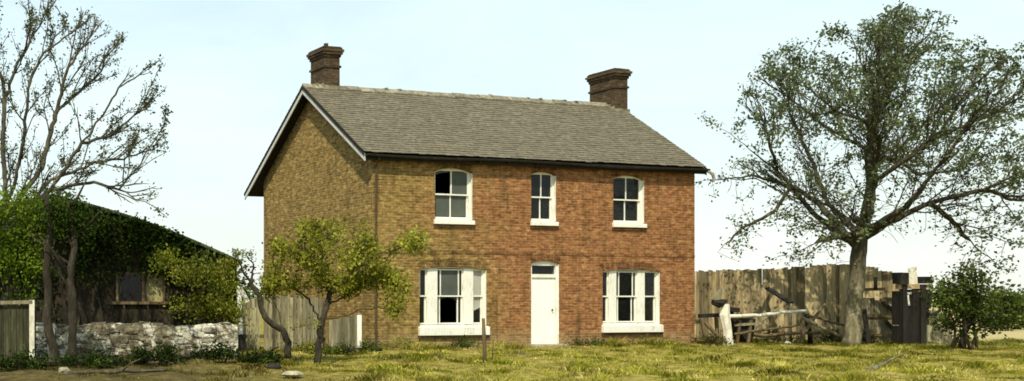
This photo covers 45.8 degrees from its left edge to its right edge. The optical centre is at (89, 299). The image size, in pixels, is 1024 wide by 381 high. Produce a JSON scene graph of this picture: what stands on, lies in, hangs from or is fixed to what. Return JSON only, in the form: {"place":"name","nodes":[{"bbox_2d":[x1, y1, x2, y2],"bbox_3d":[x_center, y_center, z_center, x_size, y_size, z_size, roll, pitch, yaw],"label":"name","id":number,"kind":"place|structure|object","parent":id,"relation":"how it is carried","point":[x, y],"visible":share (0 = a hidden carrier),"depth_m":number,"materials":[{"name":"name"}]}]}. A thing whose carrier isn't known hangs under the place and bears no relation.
{"place":"outdoors","nodes":[
{"label":"outdoors","id":0,"kind":"place"},
{"bbox_2d":[0,303,1023,380],"bbox_3d":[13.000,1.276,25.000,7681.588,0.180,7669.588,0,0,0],"label":"ground","id":1,"kind":"structure","parent":0,"point":[40,374],"depth_m":20.32,"materials":[{"name":"green plant"}]},
{"bbox_2d":[0,300,35,361],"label":"grey board gate","id":2,"kind":"structure","parent":1,"relation":"on","point":[24,333],"depth_m":21.00,"materials":[{"name":"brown wood"}]},
{"bbox_2d":[0,343,57,371],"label":"bramble patch","id":3,"kind":"object","parent":1,"relation":"on","point":[37,362],"visible":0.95,"depth_m":18.84,"materials":[{"name":"green plant"}]},
{"bbox_2d":[0,177,71,353],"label":"tall green bush","id":4,"kind":"object","parent":1,"relation":"on","point":[17,261],"visible":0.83,"depth_m":21.29,"materials":[{"name":"green plant"}]},
{"bbox_2d":[58,367,70,371],"bbox_3d":[-0.435,1.230,18.703,0.202,0.131,0.200,0,0,43],"label":"stone","id":5,"kind":"object","parent":1,"relation":"on","point":[63,369],"visible":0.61,"depth_m":18.64,"materials":[{"name":"beige stone"}]},
{"bbox_2d":[29,173,103,364],"bbox_3d":[-0.450,-0.566,20.490,1.331,3.714,1.071,0,0,-8],"label":"dark trunked tree","id":6,"kind":"object","parent":1,"relation":"on","point":[51,211],"visible":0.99,"depth_m":20.43,"materials":[{"name":"green plant"}]},
{"bbox_2d":[0,0,172,310],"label":"budding tree","id":7,"kind":"object","parent":1,"relation":"on","point":[70,163],"visible":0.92,"depth_m":22.93,"materials":[{"name":"brown plant"}]},
{"bbox_2d":[43,351,129,366],"bbox_3d":[-0.061,1.126,20.560,1.921,0.318,0.373,0,0,-24],"label":"clump","id":8,"kind":"object","parent":1,"relation":"on","point":[52,361],"visible":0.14,"depth_m":20.38,"materials":[{"name":"green plant"}]},
{"bbox_2d":[48,344,134,367],"bbox_3d":[0.055,1.176,19.822,1.619,0.726,0.958,0,0,0],"label":"bramble patch","id":9,"kind":"object","parent":1,"relation":"on","point":[105,360],"visible":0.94,"depth_m":19.78,"materials":[{"name":"green plant"}]},
{"bbox_2d":[63,358,166,374],"bbox_3d":[0.481,1.142,18.407,2.060,0.277,0.283,0,0,-26],"label":"fallen log","id":10,"kind":"object","parent":1,"relation":"on","point":[124,370],"visible":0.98,"depth_m":18.46,"materials":[{"name":"brown wood"}]},
{"bbox_2d":[0,194,242,325],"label":"outbuilding","id":11,"kind":"structure","parent":1,"relation":"on","point":[134,302],"depth_m":27.20,"materials":[{"name":"brown wood"}]},
{"bbox_2d":[0,190,255,327],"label":"climbing ivy","id":12,"kind":"object","parent":11,"relation":"attached to","point":[154,238],"visible":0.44,"depth_m":26.93,"materials":[{"name":"green plant"}]},
{"bbox_2d":[112,272,168,303],"bbox_3d":[1.298,-0.296,27.190,1.440,0.816,0.180,0,0,0],"label":"window","id":13,"kind":"structure","parent":11,"relation":"in","point":[155,292],"depth_m":27.23,"materials":[{"name":"brown glass"}]},
{"bbox_2d":[36,321,237,358],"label":"rubble wall","id":14,"kind":"structure","parent":1,"relation":"on","point":[105,336],"depth_m":23.57,"materials":[{"name":"grey stone"}]},
{"bbox_2d":[121,341,197,366],"bbox_3d":[1.372,1.243,21.019,1.502,0.880,0.966,0,0,0],"label":"bramble patch","id":15,"kind":"object","parent":1,"relation":"on","point":[166,356],"visible":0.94,"depth_m":20.98,"materials":[{"name":"green plant"}]},
{"bbox_2d":[131,348,199,363],"bbox_3d":[1.708,1.145,22.119,0.410,0.301,2.498,0,0,36],"label":"clump","id":16,"kind":"object","parent":1,"relation":"on","point":[181,357],"visible":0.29,"depth_m":22.32,"materials":[{"name":"green plant"}]},
{"bbox_2d":[148,242,253,326],"bbox_3d":[2.633,-0.053,25.237,2.528,2.750,1.528,0,0,0],"label":"sunlit shrub","id":17,"kind":"object","parent":1,"relation":"on","point":[206,277],"visible":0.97,"depth_m":25.21,"materials":[{"name":"green plant"}]},
{"bbox_2d":[186,333,244,363],"bbox_3d":[2.478,1.034,22.120,1.516,0.830,0.907,0,0,0],"label":"bramble patch","id":18,"kind":"object","parent":1,"relation":"on","point":[221,354],"visible":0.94,"depth_m":21.99,"materials":[{"name":"green plant"}]},
{"bbox_2d":[236,286,248,351],"bbox_3d":[3.656,0.502,25.573,0.302,1.712,0.155,0,0,0],"label":"white gate post","id":19,"kind":"object","parent":1,"relation":"on","point":[241,340],"visible":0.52,"depth_m":25.52,"materials":[{"name":"paint"}]},
{"bbox_2d":[226,344,287,366],"bbox_3d":[3.226,1.236,20.968,1.332,0.764,0.901,0,0,0],"label":"bramble patch","id":20,"kind":"object","parent":1,"relation":"on","point":[263,356],"visible":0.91,"depth_m":20.88,"materials":[{"name":"green plant"}]},
{"bbox_2d":[230,246,291,357],"bbox_3d":[3.725,0.059,23.739,1.348,2.474,0.779,0,0,-13],"label":"gnarled sapling","id":21,"kind":"object","parent":1,"relation":"on","point":[277,327],"visible":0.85,"depth_m":23.62,"materials":[{"name":"brown plant"}]},
{"bbox_2d":[267,363,281,368],"bbox_3d":[3.361,1.223,19.518,0.291,0.165,0.211,0,0,-15],"label":"stone","id":22,"kind":"object","parent":1,"relation":"on","point":[274,366],"visible":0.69,"depth_m":19.44,"materials":[{"name":"grey stone"}]},
{"bbox_2d":[242,294,325,349],"bbox_3d":[4.840,0.604,26.845,2.226,1.505,0.218,0,0,-8],"label":"paling fence","id":23,"kind":"object","parent":1,"relation":"on","point":[305,312],"visible":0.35,"depth_m":26.75,"materials":[{"name":"beige wood"}]},
{"bbox_2d":[281,370,302,377],"bbox_3d":[3.350,1.228,17.727,0.368,0.133,0.267,0,0,0],"label":"stone","id":24,"kind":"object","parent":1,"relation":"on","point":[291,374],"visible":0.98,"depth_m":17.65,"materials":[{"name":"beige stone"}]},
{"bbox_2d":[278,337,322,353],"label":"weed clump","id":25,"kind":"object","parent":1,"relation":"on","point":[308,346],"visible":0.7,"depth_m":25.38,"materials":[{"name":"green plant"}]},
{"bbox_2d":[305,333,354,355],"bbox_3d":[5.432,1.102,24.014,1.105,0.748,0.685,0,0,0],"label":"weed clump","id":26,"kind":"object","parent":1,"relation":"on","point":[337,351],"visible":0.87,"depth_m":24.01,"materials":[{"name":"green plant"}]},
{"bbox_2d":[256,212,432,363],"bbox_3d":[5.163,-0.223,21.789,3.584,3.063,2.073,0,0,0],"label":"apple tree","id":27,"kind":"object","parent":1,"relation":"on","point":[353,281],"visible":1,"depth_m":21.46,"materials":[{"name":"green plant"}]},
{"bbox_2d":[328,314,361,347],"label":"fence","id":28,"kind":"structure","parent":1,"relation":"on","point":[344,326],"depth_m":26.71,"materials":[{"name":"white paint"}]},
{"bbox_2d":[336,333,384,352],"bbox_3d":[6.530,1.123,25.875,1.272,0.670,0.806,0,0,0],"label":"weed clump","id":29,"kind":"object","parent":1,"relation":"on","point":[365,346],"visible":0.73,"depth_m":25.81,"materials":[{"name":"green plant"}]},
{"bbox_2d":[347,340,382,352],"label":"clump","id":30,"kind":"object","parent":1,"relation":"on","point":[360,349],"visible":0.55,"depth_m":25.88,"materials":[{"name":"green plant"}]},
{"bbox_2d":[368,334,445,349],"bbox_3d":[7.811,1.161,26.874,2.065,0.637,0.939,0,0,0],"label":"weed clump","id":31,"kind":"object","parent":1,"relation":"on","point":[395,345],"visible":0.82,"depth_m":26.89,"materials":[{"name":"green plant"}]},
{"bbox_2d":[445,328,481,349],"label":"weed clump","id":32,"kind":"object","parent":1,"relation":"on","point":[468,344],"visible":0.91,"depth_m":27.40,"materials":[{"name":"green plant"}]},
{"bbox_2d":[244,43,715,349],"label":"brick house","id":33,"kind":"structure","parent":1,"relation":"on","point":[545,222],"depth_m":29.68,"materials":[{"name":"brick"}]},
{"bbox_2d":[417,259,489,337],"bbox_3d":[9.601,-0.039,28.462,2.230,2.090,0.340,0,0,-17],"label":"window","id":34,"kind":"structure","parent":33,"relation":"in","point":[444,281],"depth_m":28.48,"materials":[{"name":"white paint"}]},
{"bbox_2d":[433,163,474,227],"bbox_3d":[9.614,-2.806,28.453,1.259,1.775,0.265,0,0,-17],"label":"window","id":35,"kind":"structure","parent":33,"relation":"in","point":[457,205],"depth_m":28.55,"materials":[{"name":"white paint"}]},
{"bbox_2d":[532,278,554,343],"bbox_3d":[12.383,0.315,29.321,0.772,1.822,0.100,0,0,-17],"label":"door","id":36,"kind":"structure","parent":33,"relation":"in","point":[543,289],"depth_m":29.33,"materials":[{"name":"paint"}]},
{"bbox_2d":[530,167,558,228],"bbox_3d":[12.344,-2.817,29.290,0.900,1.755,0.265,0,0,-17],"label":"window","id":37,"kind":"structure","parent":33,"relation":"in","point":[534,223],"depth_m":29.34,"materials":[{"name":"white paint"}]},
{"bbox_2d":[612,170,646,230],"bbox_3d":[15.079,-2.821,30.126,1.161,1.744,0.265,0,0,-17],"label":"window","id":38,"kind":"structure","parent":33,"relation":"in","point":[617,224],"depth_m":30.17,"materials":[{"name":"white paint"}]},
{"bbox_2d":[600,262,663,334],"bbox_3d":[15.173,-0.044,30.142,2.144,2.050,0.290,0,0,-17],"label":"window","id":39,"kind":"structure","parent":33,"relation":"in","point":[610,327],"depth_m":30.18,"materials":[{"name":"white paint"}]},
{"bbox_2d":[482,318,486,361],"bbox_3d":[7.612,0.855,20.711,0.096,1.000,0.099,0,0,24],"label":"dark stake","id":40,"kind":"object","parent":1,"relation":"on","point":[484,348],"visible":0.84,"depth_m":20.67,"materials":[{"name":"brown wood"}]},
{"bbox_2d":[558,334,610,346],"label":"weed clump","id":41,"kind":"object","parent":1,"relation":"on","point":[595,342],"visible":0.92,"depth_m":28.60,"materials":[{"name":"green plant"}]},
{"bbox_2d":[237,274,1023,308],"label":"hedgerow","id":42,"kind":"object","parent":1,"relation":"on","point":[262,280],"visible":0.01,"depth_m":157.22,"materials":[{"name":"green plant"}]},
{"bbox_2d":[624,334,674,344],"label":"weed clump","id":43,"kind":"object","parent":1,"relation":"on","point":[646,340],"visible":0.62,"depth_m":29.28,"materials":[{"name":"green plant"}]},
{"bbox_2d":[698,313,720,344],"bbox_3d":[17.735,0.836,30.688,0.568,0.913,0.344,0,0,0],"label":"sawhorse","id":44,"kind":"object","parent":1,"relation":"on","point":[703,322],"visible":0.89,"depth_m":30.65,"materials":[{"name":"brown wood"}]},
{"bbox_2d":[686,329,733,345],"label":"weed clump","id":45,"kind":"object","parent":1,"relation":"on","point":[714,340],"visible":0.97,"depth_m":29.92,"materials":[{"name":"green plant"}]},
{"bbox_2d":[711,288,732,345],"bbox_3d":[17.798,0.481,30.196,0.620,1.651,0.314,0,0,0],"label":"broken post","id":46,"kind":"object","parent":1,"relation":"on","point":[724,306],"visible":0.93,"depth_m":30.12,"materials":[{"name":"white wood"}]},
{"bbox_2d":[734,324,799,334],"bbox_3d":[19.248,0.835,30.498,2.659,0.309,0.087,0,0,-22],"label":"fallen rail","id":47,"kind":"object","parent":46,"relation":"attached to","point":[758,330],"visible":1,"depth_m":30.44,"materials":[{"name":"wood"}]},
{"bbox_2d":[730,307,767,343],"bbox_3d":[18.751,0.745,30.832,1.032,1.088,0.635,0,0,0],"label":"wooden hopper","id":48,"kind":"object","parent":1,"relation":"on","point":[742,324],"visible":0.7,"depth_m":30.60,"materials":[{"name":"brown wood"}]},
{"bbox_2d":[730,309,806,317],"bbox_3d":[19.470,0.399,30.856,3.156,0.241,0.144,0,0,-21],"label":"fallen rail","id":49,"kind":"object","parent":48,"relation":"on","point":[765,314],"visible":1,"depth_m":30.78,"materials":[{"name":"white wood"}]},
{"bbox_2d":[754,305,778,329],"bbox_3d":[20.117,0.742,32.304,2.512,1.148,0.102,0,0,-35],"label":"leaning rail","id":50,"kind":"object","parent":1,"relation":"on","point":[764,319],"visible":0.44,"depth_m":32.48,"materials":[{"name":"brown wood"}]},
{"bbox_2d":[753,324,798,342],"bbox_3d":[20.078,1.059,31.520,1.796,0.722,0.894,0,0,0],"label":"weed clump","id":51,"kind":"object","parent":1,"relation":"on","point":[774,338],"visible":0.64,"depth_m":31.47,"materials":[{"name":"green plant"}]},
{"bbox_2d":[754,331,820,336],"bbox_3d":[20.272,0.996,31.208,2.353,0.172,0.117,0,0,-15],"label":"fallen rail","id":52,"kind":"object","parent":1,"relation":"on","point":[781,334],"visible":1,"depth_m":31.15,"materials":[{"name":"wood"}]},
{"bbox_2d":[789,304,791,341],"bbox_3d":[20.878,0.692,31.992,0.072,1.162,0.083,0,0,30],"label":"plank prop","id":53,"kind":"object","parent":1,"relation":"on","point":[790,320],"visible":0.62,"depth_m":31.97,"materials":[{"name":"brown wood"}]},
{"bbox_2d":[765,287,792,303],"bbox_3d":[20.849,-0.134,32.500,0.147,0.527,1.035,0,0,-5],"label":"leaning plank","id":54,"kind":"object","parent":53,"relation":"on","point":[778,295],"visible":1,"depth_m":32.46,"materials":[{"name":"grey wood"}]},
{"bbox_2d":[695,264,898,341],"bbox_3d":[21.658,0.120,33.191,5.781,2.472,0.218,0,0,19],"label":"board fence","id":55,"kind":"object","parent":1,"relation":"on","point":[811,288],"visible":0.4,"depth_m":33.15,"materials":[{"name":"brown wood"}]},
{"bbox_2d":[804,314,812,343],"bbox_3d":[21.343,0.863,31.899,0.272,0.907,0.176,0,0,0],"label":"stub post","id":56,"kind":"object","parent":1,"relation":"on","point":[809,340],"visible":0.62,"depth_m":31.86,"materials":[{"name":"brown wood"}]},
{"bbox_2d":[796,303,825,343],"bbox_3d":[20.965,0.694,31.256,0.944,1.206,0.117,0,0,-5],"label":"crossed pole","id":57,"kind":"object","parent":1,"relation":"on","point":[800,338],"visible":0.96,"depth_m":31.23,"materials":[{"name":"brown wood"}]},
{"bbox_2d":[802,316,842,337],"bbox_3d":[21.134,0.794,31.004,1.047,0.630,0.114,0,0,12],"label":"crossed pole","id":58,"kind":"object","parent":1,"relation":"on","point":[820,326],"visible":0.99,"depth_m":30.98,"materials":[{"name":"wood"}]},
{"bbox_2d":[805,324,843,344],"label":"weed clump","id":59,"kind":"object","parent":1,"relation":"on","point":[829,338],"visible":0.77,"depth_m":31.41,"materials":[{"name":"green plant"}]},
{"bbox_2d":[825,297,834,342],"bbox_3d":[22.116,0.596,32.098,0.100,1.369,0.653,0,0,17],"label":"leaning rail","id":60,"kind":"object","parent":1,"relation":"on","point":[829,315],"visible":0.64,"depth_m":32.14,"materials":[{"name":"brown wood"}]},
{"bbox_2d":[695,0,1023,345],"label":"spreading tree","id":61,"kind":"object","parent":1,"relation":"on","point":[878,101],"visible":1,"depth_m":29.11,"materials":[{"name":"green plant"}]},
{"bbox_2d":[807,315,843,325],"bbox_3d":[21.548,0.605,31.454,0.958,0.342,0.084,0,0,17],"label":"leaning rail","id":62,"kind":"object","parent":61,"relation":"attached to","point":[826,320],"visible":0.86,"depth_m":31.43,"materials":[{"name":"brown wood"}]},
{"bbox_2d":[862,309,870,343],"bbox_3d":[21.692,0.771,30.000,0.125,1.036,0.229,0,0,0],"label":"leaning plank","id":63,"kind":"object","parent":1,"relation":"on","point":[866,326],"visible":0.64,"depth_m":29.99,"materials":[{"name":"grey wood"}]},
{"bbox_2d":[861,326,891,343],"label":"weed clump","id":64,"kind":"object","parent":1,"relation":"on","point":[873,337],"visible":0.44,"depth_m":30.23,"materials":[{"name":"green plant"}]},
{"bbox_2d":[861,277,897,341],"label":"braced gate","id":65,"kind":"structure","parent":1,"relation":"on","point":[879,313],"depth_m":30.90,"materials":[{"name":"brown wood"}]},
{"bbox_2d":[866,352,905,370],"bbox_3d":[14.920,1.134,20.015,0.434,0.312,5.136,0,0,41],"label":"fallen log","id":66,"kind":"object","parent":1,"relation":"on","point":[881,364],"visible":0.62,"depth_m":20.08,"materials":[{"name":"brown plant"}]},
{"bbox_2d":[892,267,940,345],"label":"broken fence boards","id":67,"kind":"object","parent":1,"relation":"on","point":[910,313],"visible":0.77,"depth_m":29.60,"materials":[{"name":"grey wood"}]},
{"bbox_2d":[926,310,951,343],"bbox_3d":[24.082,0.785,30.541,0.715,1.033,0.088,0,0,16],"label":"board fence","id":68,"kind":"object","parent":1,"relation":"on","point":[936,336],"visible":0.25,"depth_m":30.51,"materials":[{"name":"beige wood"}]},
{"bbox_2d":[918,254,1015,349],"bbox_3d":[21.666,0.102,26.499,2.054,2.441,1.434,0,0,0],"label":"dense bush","id":69,"kind":"object","parent":1,"relation":"on","point":[967,308],"visible":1,"depth_m":26.41,"materials":[{"name":"green plant"}]},
{"bbox_2d":[983,286,1023,330],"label":"hedge shrub","id":70,"kind":"object","parent":1,"relation":"on","point":[1013,297],"visible":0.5,"depth_m":43.71,"materials":[{"name":"green plant"}]},
{"bbox_2d":[1002,289,1023,329],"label":"hedge shrub","id":71,"kind":"object","parent":1,"relation":"on","point":[1020,324],"visible":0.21,"depth_m":45.76,"materials":[{"name":"green plant"}]},
{"bbox_2d":[0,0,1023,299],"label":"sky","id":72,"kind":"structure","parent":0,"point":[233,71],"materials":[{"name":"white"}]}
]}

